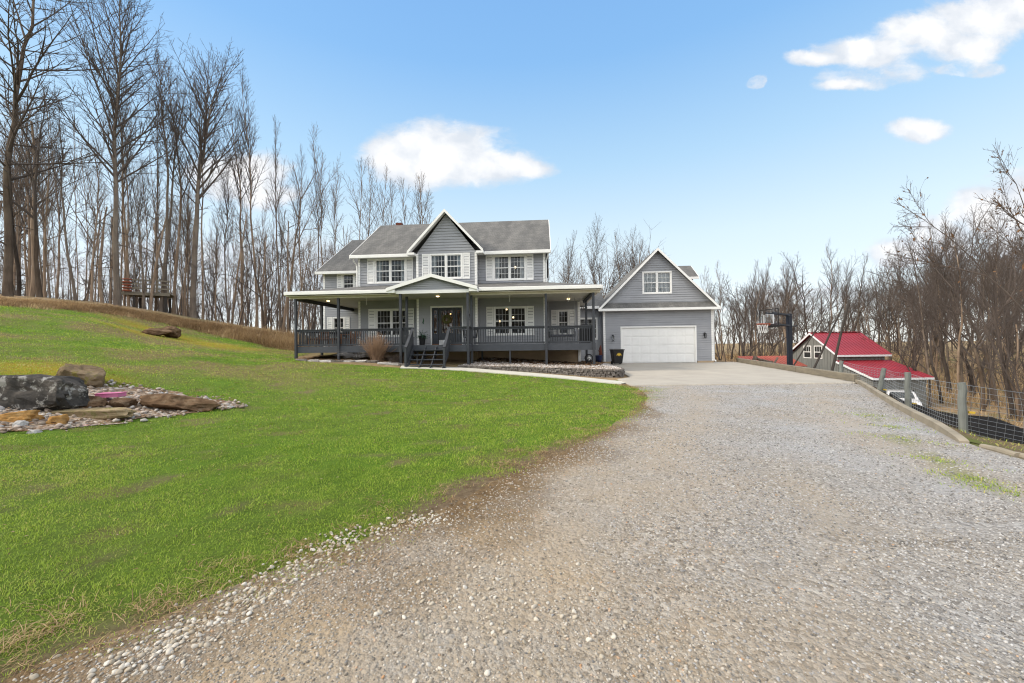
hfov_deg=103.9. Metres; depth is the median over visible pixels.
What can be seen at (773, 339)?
bare tree
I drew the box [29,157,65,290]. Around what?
bare tree
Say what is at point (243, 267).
bare tree
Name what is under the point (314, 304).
sapling
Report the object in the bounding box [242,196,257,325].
bare tree
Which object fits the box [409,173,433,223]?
bare tree
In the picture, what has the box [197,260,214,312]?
sapling
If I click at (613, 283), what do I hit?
bare tree
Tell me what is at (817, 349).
window
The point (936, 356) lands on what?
bare tree
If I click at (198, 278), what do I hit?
sapling
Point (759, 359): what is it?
log
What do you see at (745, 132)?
sky
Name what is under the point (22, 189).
bare tree
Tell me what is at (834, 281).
bare tree
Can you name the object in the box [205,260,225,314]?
sapling
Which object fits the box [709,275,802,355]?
bare tree
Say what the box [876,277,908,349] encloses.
bare tree
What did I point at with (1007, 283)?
bare tree
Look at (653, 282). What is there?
window
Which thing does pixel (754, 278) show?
bare tree
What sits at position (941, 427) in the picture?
concrete kerb
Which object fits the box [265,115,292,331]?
bare tree
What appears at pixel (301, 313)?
sapling
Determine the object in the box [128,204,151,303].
bare tree
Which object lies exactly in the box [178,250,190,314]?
bare tree
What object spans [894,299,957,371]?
bare tree
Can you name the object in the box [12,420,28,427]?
rock
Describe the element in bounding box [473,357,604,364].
bed leaves
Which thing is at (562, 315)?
window
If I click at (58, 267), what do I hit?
bare tree
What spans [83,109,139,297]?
bare tree
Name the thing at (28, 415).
rock
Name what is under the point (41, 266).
bare tree
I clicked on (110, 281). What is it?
sapling
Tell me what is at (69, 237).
bare tree
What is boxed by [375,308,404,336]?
window
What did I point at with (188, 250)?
bare tree
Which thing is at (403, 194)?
bare tree
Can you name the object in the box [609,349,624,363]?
wheelie bin
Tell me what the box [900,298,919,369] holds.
sapling
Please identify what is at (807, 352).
window
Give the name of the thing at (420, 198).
bare tree
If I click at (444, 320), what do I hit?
door wreath
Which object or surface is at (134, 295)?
tree platform
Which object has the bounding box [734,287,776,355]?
bare tree
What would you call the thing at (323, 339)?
patio table
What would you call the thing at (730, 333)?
wood
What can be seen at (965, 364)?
sapling
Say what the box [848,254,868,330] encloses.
bare tree
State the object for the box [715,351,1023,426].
undergrowth
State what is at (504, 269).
window
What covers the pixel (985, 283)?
bare tree
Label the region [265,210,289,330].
bare tree
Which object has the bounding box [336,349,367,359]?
arching shrub
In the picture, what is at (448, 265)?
window
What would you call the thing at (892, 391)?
parked car
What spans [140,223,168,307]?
bare tree
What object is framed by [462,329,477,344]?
rocking chair
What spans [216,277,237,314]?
sapling
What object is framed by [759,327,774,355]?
sapling
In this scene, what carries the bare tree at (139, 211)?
on the ground at (452, 363)
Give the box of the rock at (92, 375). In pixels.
[55,363,105,387]
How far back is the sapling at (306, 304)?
49.58 m
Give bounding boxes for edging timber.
[736,358,759,365]
[760,361,795,371]
[796,366,859,381]
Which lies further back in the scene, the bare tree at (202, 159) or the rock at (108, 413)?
the bare tree at (202, 159)
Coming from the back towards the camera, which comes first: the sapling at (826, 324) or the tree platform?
the sapling at (826, 324)
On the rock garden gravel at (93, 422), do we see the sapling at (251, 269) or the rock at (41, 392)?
the rock at (41, 392)
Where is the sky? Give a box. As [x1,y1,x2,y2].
[0,0,1023,343]
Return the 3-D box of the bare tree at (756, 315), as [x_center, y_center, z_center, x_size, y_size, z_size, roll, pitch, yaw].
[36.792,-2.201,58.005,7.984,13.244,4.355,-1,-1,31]
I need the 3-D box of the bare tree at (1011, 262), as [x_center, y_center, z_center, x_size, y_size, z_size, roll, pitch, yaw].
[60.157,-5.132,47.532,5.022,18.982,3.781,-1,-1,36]
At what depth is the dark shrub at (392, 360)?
20.16 m
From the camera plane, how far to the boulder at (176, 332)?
22.97 m
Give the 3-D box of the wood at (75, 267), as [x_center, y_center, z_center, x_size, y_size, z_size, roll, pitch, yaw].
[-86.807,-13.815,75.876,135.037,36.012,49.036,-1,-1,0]
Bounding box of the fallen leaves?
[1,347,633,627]
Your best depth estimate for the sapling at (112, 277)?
36.74 m
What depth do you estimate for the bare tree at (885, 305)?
55.85 m
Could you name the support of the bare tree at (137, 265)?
on the ground at (452, 363)
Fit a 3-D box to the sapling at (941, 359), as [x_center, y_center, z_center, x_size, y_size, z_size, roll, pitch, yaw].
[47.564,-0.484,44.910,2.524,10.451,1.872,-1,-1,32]
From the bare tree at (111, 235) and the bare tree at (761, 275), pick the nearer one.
the bare tree at (111, 235)
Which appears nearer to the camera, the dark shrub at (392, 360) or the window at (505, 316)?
the dark shrub at (392, 360)
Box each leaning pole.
[793,318,823,365]
[813,306,843,367]
[831,300,849,370]
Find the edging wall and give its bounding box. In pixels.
[457,363,624,377]
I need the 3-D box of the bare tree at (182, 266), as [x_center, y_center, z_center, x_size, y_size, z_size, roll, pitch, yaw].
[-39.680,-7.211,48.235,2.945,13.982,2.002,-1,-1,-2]
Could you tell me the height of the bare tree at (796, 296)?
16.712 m
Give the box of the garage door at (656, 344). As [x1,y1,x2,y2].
[622,327,694,362]
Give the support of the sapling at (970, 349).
on the ground at (452, 363)
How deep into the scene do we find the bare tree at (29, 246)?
37.59 m
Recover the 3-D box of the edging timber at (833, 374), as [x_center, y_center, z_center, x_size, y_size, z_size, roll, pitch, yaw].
[12.632,1.320,16.237,0.200,0.378,4.646,-1,-1,14]
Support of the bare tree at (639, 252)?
on the ground at (452, 363)
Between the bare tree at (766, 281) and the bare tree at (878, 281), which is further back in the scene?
the bare tree at (878, 281)
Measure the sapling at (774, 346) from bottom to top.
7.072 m
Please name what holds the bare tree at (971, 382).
on the ground at (452, 363)
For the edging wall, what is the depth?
17.57 m
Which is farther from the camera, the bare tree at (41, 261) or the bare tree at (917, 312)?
the bare tree at (41, 261)
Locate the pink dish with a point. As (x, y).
(110, 394)
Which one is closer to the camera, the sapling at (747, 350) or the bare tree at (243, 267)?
the sapling at (747, 350)
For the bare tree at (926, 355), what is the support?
on the ground at (452, 363)
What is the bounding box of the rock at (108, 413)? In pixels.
[42,407,136,419]
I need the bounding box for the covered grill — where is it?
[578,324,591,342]
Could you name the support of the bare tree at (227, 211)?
on the ground at (452, 363)
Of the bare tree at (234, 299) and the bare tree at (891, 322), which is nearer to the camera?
the bare tree at (234, 299)
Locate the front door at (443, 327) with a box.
[434,308,459,341]
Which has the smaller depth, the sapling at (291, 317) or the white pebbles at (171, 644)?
the white pebbles at (171, 644)
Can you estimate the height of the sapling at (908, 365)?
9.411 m
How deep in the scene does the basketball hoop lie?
20.49 m
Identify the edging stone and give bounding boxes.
[365,360,379,362]
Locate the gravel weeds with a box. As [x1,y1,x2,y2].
[468,390,1023,500]
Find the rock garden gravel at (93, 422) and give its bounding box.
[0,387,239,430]
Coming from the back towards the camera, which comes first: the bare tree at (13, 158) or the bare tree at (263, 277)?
the bare tree at (13, 158)
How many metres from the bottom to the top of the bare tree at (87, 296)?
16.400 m
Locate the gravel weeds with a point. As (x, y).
(985, 486)
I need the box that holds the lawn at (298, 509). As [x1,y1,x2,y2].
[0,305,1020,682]
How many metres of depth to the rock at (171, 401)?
9.20 m
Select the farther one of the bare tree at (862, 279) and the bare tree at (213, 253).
the bare tree at (213, 253)
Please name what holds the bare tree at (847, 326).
on the ground at (452, 363)
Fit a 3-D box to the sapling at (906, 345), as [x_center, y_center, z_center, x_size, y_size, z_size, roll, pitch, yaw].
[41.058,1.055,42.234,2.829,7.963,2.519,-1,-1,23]
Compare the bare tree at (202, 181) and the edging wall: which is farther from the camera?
the bare tree at (202, 181)
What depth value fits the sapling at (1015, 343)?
36.89 m
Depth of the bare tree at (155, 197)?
32.88 m
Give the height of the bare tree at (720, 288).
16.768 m
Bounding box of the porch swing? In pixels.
[548,298,575,337]
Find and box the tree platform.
[120,278,173,312]
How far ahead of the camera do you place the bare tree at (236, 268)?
56.86 m
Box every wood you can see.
[0,209,359,331]
[547,220,668,307]
[714,268,1023,361]
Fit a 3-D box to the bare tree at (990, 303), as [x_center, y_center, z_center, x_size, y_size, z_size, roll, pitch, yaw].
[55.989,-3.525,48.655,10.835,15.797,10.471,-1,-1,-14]
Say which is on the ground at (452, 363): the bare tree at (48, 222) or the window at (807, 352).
the bare tree at (48, 222)
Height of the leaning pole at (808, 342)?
4.712 m
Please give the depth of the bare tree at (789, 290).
57.63 m
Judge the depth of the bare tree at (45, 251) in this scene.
30.87 m
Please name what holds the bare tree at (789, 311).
on the ground at (452, 363)
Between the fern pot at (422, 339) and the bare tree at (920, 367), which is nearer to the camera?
the fern pot at (422, 339)
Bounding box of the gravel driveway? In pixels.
[1,384,1023,682]
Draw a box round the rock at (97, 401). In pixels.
[83,395,107,406]
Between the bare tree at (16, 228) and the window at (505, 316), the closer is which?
the window at (505, 316)
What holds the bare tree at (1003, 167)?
on the ground at (452, 363)
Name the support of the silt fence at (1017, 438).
on the ground at (452, 363)
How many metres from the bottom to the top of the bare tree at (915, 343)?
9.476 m
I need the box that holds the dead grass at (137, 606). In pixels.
[0,384,659,680]
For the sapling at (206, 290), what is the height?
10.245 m
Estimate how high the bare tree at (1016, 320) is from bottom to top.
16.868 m
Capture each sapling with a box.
[0,244,29,295]
[71,252,93,301]
[80,253,112,303]
[83,245,107,300]
[104,255,123,299]
[106,253,126,304]
[122,260,138,302]
[123,245,151,298]
[138,248,167,310]
[139,256,159,309]
[140,253,168,302]
[154,250,204,314]
[158,257,173,312]
[170,260,197,314]
[177,246,200,316]
[180,246,208,318]
[197,247,220,319]
[197,249,221,318]
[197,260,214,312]
[204,245,223,321]
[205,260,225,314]
[205,288,226,320]
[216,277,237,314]
[232,284,239,321]
[235,259,259,326]
[236,257,254,324]
[239,237,262,325]
[250,233,282,327]
[260,291,277,328]
[270,257,289,328]
[273,240,304,328]
[278,301,297,331]
[285,243,319,329]
[289,286,305,329]
[289,286,308,333]
[298,269,314,329]
[301,258,326,329]
[307,264,319,329]
[724,290,756,355]
[725,311,756,361]
[758,322,774,355]
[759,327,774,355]
[765,329,781,355]
[768,300,785,354]
[775,331,784,355]
[783,302,802,339]
[812,309,827,332]
[815,288,844,331]
[821,316,830,331]
[854,292,875,337]
[855,310,885,347]
[889,316,919,364]
[896,304,935,366]
[899,308,937,367]
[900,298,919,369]
[920,293,951,380]
[926,295,945,366]
[949,312,980,396]
[955,339,976,408]
[958,318,976,383]
[963,340,995,399]
[966,322,1002,404]
[971,335,1021,422]
[976,297,1013,392]
[977,321,1023,415]
[978,320,1007,406]
[980,318,1000,389]
[995,305,1023,402]
[1003,318,1023,376]
[1004,313,1023,366]
[1010,365,1023,420]
[1014,330,1023,381]
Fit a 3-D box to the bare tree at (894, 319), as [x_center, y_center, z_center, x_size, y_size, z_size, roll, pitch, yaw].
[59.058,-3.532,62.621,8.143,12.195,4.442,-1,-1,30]
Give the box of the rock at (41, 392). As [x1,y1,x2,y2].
[0,374,89,410]
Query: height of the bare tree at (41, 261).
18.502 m
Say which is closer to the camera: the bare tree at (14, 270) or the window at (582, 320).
the window at (582, 320)
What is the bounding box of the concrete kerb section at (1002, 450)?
[979,444,1019,457]
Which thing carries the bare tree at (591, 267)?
on the ground at (452, 363)
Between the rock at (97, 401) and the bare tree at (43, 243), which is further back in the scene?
the bare tree at (43, 243)
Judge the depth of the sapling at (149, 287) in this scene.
35.92 m
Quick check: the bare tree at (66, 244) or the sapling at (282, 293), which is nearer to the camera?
the bare tree at (66, 244)
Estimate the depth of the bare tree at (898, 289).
44.71 m
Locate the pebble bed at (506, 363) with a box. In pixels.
[470,358,619,369]
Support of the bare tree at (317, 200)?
on the ground at (452, 363)
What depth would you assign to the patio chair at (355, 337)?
22.06 m
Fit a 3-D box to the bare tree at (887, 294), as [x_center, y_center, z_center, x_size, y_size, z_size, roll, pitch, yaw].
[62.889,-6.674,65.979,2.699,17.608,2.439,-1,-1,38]
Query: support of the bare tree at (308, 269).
on the ground at (452, 363)
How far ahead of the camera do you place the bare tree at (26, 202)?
58.07 m
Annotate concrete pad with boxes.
[608,362,855,385]
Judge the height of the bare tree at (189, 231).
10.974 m
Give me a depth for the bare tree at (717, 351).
42.94 m
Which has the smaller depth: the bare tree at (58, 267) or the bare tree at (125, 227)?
the bare tree at (125, 227)
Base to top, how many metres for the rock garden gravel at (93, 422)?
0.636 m
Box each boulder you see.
[142,328,171,335]
[163,326,180,337]
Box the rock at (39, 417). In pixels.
[33,415,44,419]
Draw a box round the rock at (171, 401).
[139,393,220,411]
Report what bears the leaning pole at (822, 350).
on the ground at (452, 363)
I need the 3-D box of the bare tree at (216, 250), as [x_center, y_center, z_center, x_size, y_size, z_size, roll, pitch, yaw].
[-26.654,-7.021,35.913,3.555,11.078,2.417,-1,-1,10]
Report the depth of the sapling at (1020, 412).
22.98 m
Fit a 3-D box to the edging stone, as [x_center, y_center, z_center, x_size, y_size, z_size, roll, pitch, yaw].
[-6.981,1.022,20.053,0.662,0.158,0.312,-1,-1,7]
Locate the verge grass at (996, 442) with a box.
[959,428,1023,450]
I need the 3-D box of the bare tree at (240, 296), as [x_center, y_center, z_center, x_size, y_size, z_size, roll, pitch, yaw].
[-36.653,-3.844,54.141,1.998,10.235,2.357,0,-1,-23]
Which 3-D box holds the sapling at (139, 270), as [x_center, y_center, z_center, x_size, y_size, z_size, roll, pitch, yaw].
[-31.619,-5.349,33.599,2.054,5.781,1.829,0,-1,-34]
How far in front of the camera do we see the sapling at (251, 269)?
38.23 m
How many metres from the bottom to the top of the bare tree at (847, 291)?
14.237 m
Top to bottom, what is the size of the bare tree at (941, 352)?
17.029 m
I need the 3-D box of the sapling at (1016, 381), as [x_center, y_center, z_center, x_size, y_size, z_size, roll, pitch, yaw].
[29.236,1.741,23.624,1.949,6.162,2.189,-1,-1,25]
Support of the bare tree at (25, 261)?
on the ground at (452, 363)
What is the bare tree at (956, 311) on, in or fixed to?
on the ground at (452, 363)
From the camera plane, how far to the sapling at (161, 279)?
34.72 m
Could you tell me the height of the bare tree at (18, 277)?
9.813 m
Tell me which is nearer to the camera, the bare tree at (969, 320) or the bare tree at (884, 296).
the bare tree at (969, 320)
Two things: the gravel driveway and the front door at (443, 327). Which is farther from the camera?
the front door at (443, 327)
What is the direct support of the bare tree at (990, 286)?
on the ground at (452, 363)
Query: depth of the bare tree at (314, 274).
45.66 m
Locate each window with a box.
[332,317,344,328]
[342,274,353,287]
[374,258,405,283]
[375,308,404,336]
[429,253,462,278]
[493,254,525,280]
[493,306,526,335]
[557,310,568,334]
[580,317,597,339]
[642,271,671,293]
[803,346,811,357]
[814,346,822,358]
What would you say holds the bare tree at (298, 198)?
on the ground at (452, 363)
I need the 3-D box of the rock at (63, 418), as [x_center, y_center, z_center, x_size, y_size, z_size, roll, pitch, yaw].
[-8.770,1.561,7.743,0.249,0.270,0.262,-9,2,-20]
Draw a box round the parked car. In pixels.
[884,389,921,405]
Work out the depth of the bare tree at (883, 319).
79.26 m
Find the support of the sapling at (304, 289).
on the ground at (452, 363)
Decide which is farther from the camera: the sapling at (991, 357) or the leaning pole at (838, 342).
the sapling at (991, 357)
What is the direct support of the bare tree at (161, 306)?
on the ground at (452, 363)
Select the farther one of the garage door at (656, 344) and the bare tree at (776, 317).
the bare tree at (776, 317)
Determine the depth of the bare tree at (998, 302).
57.22 m
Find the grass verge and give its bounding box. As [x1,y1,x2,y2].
[950,427,1023,452]
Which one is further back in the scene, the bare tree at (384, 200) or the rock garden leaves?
the bare tree at (384, 200)
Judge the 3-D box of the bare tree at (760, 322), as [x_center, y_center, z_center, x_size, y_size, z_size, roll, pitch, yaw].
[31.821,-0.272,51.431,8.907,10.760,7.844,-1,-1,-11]
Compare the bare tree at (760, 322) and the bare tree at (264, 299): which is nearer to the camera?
the bare tree at (264, 299)
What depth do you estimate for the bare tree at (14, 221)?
58.84 m
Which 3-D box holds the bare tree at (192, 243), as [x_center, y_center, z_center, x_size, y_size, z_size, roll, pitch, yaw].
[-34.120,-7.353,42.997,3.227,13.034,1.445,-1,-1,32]
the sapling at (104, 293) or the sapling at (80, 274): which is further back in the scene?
the sapling at (104, 293)
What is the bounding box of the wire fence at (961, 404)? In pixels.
[839,361,1023,441]
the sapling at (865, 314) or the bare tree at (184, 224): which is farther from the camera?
the sapling at (865, 314)
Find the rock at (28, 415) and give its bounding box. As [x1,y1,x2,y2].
[0,410,39,421]
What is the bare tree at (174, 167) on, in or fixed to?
on the ground at (452, 363)
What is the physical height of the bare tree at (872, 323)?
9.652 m
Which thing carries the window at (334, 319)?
in the house
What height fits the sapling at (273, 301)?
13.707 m
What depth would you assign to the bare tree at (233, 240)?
61.65 m
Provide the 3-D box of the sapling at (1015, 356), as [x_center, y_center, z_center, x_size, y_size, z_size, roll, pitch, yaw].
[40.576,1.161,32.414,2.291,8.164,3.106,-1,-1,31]
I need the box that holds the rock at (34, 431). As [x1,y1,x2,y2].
[27,429,42,433]
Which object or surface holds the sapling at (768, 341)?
on the ground at (452, 363)
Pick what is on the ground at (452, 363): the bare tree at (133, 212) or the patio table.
the bare tree at (133, 212)
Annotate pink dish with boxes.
[95,392,125,397]
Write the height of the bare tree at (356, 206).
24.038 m
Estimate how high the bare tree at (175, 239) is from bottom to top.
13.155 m
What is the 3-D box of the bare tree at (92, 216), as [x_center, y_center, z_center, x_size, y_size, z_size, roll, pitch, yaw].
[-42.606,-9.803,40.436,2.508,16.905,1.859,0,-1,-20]
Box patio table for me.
[308,338,340,346]
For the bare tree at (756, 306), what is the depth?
47.27 m
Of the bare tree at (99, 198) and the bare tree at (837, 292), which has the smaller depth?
the bare tree at (99, 198)
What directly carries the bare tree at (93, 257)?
on the ground at (452, 363)
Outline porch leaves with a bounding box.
[296,355,414,361]
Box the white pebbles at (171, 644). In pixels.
[29,506,692,682]
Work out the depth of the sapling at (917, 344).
45.58 m
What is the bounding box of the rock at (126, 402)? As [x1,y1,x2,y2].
[107,397,137,407]
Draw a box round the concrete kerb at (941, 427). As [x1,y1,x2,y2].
[855,380,969,443]
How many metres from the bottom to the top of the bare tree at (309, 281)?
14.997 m
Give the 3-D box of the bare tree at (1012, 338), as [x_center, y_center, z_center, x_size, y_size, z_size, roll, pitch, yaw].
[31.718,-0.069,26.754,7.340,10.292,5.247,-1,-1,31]
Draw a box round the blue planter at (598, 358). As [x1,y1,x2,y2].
[595,355,602,361]
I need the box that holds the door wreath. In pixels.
[441,310,450,325]
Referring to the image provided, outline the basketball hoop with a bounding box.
[756,308,796,364]
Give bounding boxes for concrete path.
[400,365,624,383]
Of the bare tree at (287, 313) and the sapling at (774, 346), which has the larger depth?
the bare tree at (287, 313)
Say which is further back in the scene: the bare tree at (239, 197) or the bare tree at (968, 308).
the bare tree at (968, 308)
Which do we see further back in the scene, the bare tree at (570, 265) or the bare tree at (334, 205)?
the bare tree at (570, 265)
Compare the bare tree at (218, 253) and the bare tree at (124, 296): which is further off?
the bare tree at (218, 253)
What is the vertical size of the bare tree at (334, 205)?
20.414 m
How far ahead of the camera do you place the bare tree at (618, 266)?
48.94 m
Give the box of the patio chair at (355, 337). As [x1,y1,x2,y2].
[348,331,360,345]
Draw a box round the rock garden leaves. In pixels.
[0,381,238,431]
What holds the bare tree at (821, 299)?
on the ground at (452, 363)
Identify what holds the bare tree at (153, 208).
on the ground at (452, 363)
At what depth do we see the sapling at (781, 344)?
42.92 m
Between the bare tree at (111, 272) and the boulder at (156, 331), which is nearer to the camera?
the boulder at (156, 331)
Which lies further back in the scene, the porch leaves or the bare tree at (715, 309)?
the bare tree at (715, 309)
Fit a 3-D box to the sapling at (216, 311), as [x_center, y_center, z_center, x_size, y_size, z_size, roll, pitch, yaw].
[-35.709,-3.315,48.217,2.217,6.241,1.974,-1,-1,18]
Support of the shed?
on the ground at (452, 363)
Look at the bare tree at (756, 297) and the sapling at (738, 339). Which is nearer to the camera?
the sapling at (738, 339)
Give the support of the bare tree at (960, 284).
on the ground at (452, 363)
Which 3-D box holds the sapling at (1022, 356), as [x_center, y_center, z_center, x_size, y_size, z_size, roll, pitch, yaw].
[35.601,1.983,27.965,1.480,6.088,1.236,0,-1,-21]
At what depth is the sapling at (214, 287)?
36.36 m
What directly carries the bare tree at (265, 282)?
on the ground at (452, 363)
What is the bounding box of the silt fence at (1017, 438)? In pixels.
[889,393,1023,443]
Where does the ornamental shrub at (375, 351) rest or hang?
on the ground at (452, 363)
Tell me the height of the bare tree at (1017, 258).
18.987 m
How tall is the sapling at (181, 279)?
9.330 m
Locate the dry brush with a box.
[0,296,307,350]
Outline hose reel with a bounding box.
[585,354,592,363]
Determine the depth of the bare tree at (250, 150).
37.24 m
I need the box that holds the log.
[754,357,772,362]
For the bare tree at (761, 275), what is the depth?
48.21 m
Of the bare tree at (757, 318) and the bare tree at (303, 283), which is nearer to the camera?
the bare tree at (303, 283)
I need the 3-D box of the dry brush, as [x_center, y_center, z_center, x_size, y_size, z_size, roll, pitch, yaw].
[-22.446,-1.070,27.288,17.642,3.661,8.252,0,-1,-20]
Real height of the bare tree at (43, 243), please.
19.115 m
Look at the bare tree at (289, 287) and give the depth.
38.88 m
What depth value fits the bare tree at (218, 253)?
57.39 m
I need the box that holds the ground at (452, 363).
[0,294,1023,438]
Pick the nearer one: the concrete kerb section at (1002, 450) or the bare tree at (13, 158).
the concrete kerb section at (1002, 450)
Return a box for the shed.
[737,356,806,366]
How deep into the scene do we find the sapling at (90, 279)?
32.01 m
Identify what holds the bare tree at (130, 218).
on the ground at (452, 363)
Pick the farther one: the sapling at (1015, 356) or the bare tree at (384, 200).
the bare tree at (384, 200)
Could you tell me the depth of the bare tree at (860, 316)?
57.13 m
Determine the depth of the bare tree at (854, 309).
46.36 m
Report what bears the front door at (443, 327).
in the house
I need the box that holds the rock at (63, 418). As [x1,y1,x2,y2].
[46,414,69,423]
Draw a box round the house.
[284,209,720,367]
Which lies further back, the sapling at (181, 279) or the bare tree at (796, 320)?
the bare tree at (796, 320)
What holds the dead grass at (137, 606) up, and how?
on the lawn at (298, 509)
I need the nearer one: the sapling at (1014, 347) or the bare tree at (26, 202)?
the sapling at (1014, 347)
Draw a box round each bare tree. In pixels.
[0,0,171,296]
[0,69,95,296]
[0,84,77,297]
[0,87,83,295]
[0,97,40,294]
[0,110,56,279]
[0,121,24,286]
[0,121,47,295]
[0,131,59,268]
[0,138,35,295]
[0,141,45,289]
[0,142,30,286]
[0,147,39,287]
[0,170,16,262]
[0,209,27,279]
[2,113,53,296]
[14,132,46,295]
[18,85,77,300]
[22,96,58,291]
[23,236,54,295]
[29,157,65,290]
[30,107,92,298]
[31,0,203,305]
[38,206,54,272]
[39,189,60,297]
[40,147,125,301]
[41,172,66,297]
[42,176,57,287]
[56,199,79,298]
[61,137,97,300]
[68,113,96,297]
[79,160,105,301]
[80,219,94,300]
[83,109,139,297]
[83,118,108,301]
[84,206,122,302]
[86,213,109,300]
[95,217,121,303]
[96,28,144,306]
[102,178,119,301]
[106,198,121,263]
[107,81,150,305]
[108,203,151,300]
[110,216,123,304]
[112,159,148,274]
[123,150,152,308]
[124,53,182,310]
[126,177,145,307]
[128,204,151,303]
[130,159,153,270]
[131,35,260,318]
[132,150,163,308]
[138,136,169,289]
[140,164,179,305]
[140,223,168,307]
[142,31,197,311]
[143,78,190,312]
[149,215,174,309]
[151,60,224,313]
[152,194,176,274]
[153,193,190,302]
[154,154,196,315]
[159,200,182,283]
[161,180,200,300]
[165,211,182,313]
[169,205,186,315]
[172,75,222,318]
[173,183,192,315]
[173,239,198,297]
[177,247,191,313]
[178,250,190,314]
[182,197,193,315]
[184,185,303,327]
[187,214,203,270]
[188,208,226,320]
[204,146,241,322]
[205,232,222,319]
[208,220,221,296]
[211,90,257,325]
[218,205,239,319]
[225,60,271,327]
[230,212,253,323]
[232,243,246,323]
[234,238,246,315]
[234,281,247,319]
[236,248,254,321]
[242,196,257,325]
[253,199,272,320]
[256,209,282,325]
[256,238,268,322]
[258,234,270,327]
[258,266,267,319]
[261,230,273,292]
[262,161,327,331]
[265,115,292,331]
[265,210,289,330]
[274,221,300,332]
[275,202,296,323]
[286,142,314,329]
[291,262,306,307]
[292,232,316,319]
[305,221,313,329]
[306,148,330,336]
[306,258,313,316]
[308,122,340,264]
[309,251,316,311]
[323,166,344,255]
[343,158,366,239]
[350,154,381,239]
[357,179,396,239]
[368,165,400,230]
[394,177,418,224]
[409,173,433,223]
[410,169,433,223]
[556,238,583,282]
[557,230,576,282]
[575,250,636,297]
[581,212,609,284]
[606,228,637,285]
[612,231,647,275]
[621,225,645,275]
[699,266,717,312]
[705,285,746,359]
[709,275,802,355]
[711,287,731,355]
[711,289,720,347]
[713,260,728,360]
[716,297,754,354]
[718,295,751,358]
[732,300,813,355]
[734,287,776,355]
[735,271,765,355]
[736,283,799,352]
[738,281,847,355]
[744,262,757,355]
[747,252,862,342]
[747,268,759,351]
[754,257,771,355]
[755,271,780,352]
[756,270,768,355]
[760,276,818,340]
[764,286,790,355]
[766,315,782,355]
[768,256,794,355]
[770,266,802,352]
[770,294,825,331]
[771,288,835,338]
[780,262,798,333]
[791,262,800,343]
[792,303,806,337]
[801,283,879,331]
[816,279,835,332]
[820,237,863,330]
[824,281,946,332]
[831,265,845,331]
[835,305,877,327]
[837,268,852,328]
[839,268,944,403]
[840,259,857,309]
[847,266,942,359]
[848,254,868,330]
[849,300,893,341]
[853,295,896,348]
[854,280,926,352]
[856,198,1023,373]
[856,259,904,359]
[862,259,883,338]
[862,278,876,325]
[862,285,953,391]
[869,270,896,359]
[869,273,959,348]
[874,289,907,349]
[875,228,1023,395]
[876,235,918,363]
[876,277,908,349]
[877,293,892,343]
[881,138,1023,330]
[885,215,987,392]
[887,253,895,351]
[888,270,1018,355]
[890,228,1023,402]
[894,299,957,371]
[896,277,928,355]
[899,238,1018,305]
[903,272,1023,409]
[905,238,941,406]
[912,245,1023,411]
[919,222,964,384]
[919,241,956,372]
[923,211,987,381]
[938,260,958,374]
[940,251,1021,361]
[942,207,1013,408]
[953,250,986,372]
[954,232,1023,418]
[956,204,1020,405]
[959,247,1023,383]
[966,244,1006,381]
[968,248,1023,326]
[969,251,1023,354]
[975,209,1021,399]
[975,242,1023,346]
[978,275,1023,357]
[991,238,1023,345]
[998,254,1023,365]
[999,322,1023,418]
[1007,229,1023,302]
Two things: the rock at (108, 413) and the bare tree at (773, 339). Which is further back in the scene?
the bare tree at (773, 339)
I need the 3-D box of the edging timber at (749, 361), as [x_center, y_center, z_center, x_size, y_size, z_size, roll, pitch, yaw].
[14.986,1.312,25.338,0.200,0.378,4.646,-1,-1,14]
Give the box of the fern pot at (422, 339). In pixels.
[414,330,430,344]
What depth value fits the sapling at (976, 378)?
33.82 m
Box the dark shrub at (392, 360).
[385,353,403,362]
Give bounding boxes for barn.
[793,331,934,406]
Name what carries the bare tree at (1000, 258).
on the ground at (452, 363)
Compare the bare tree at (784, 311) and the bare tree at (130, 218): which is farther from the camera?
the bare tree at (784, 311)
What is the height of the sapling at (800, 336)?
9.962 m
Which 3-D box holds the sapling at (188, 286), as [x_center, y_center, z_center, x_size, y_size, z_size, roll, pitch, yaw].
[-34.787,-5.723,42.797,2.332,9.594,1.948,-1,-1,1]
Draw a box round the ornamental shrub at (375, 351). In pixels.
[358,332,396,361]
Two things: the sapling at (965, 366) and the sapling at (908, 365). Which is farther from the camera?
the sapling at (908, 365)

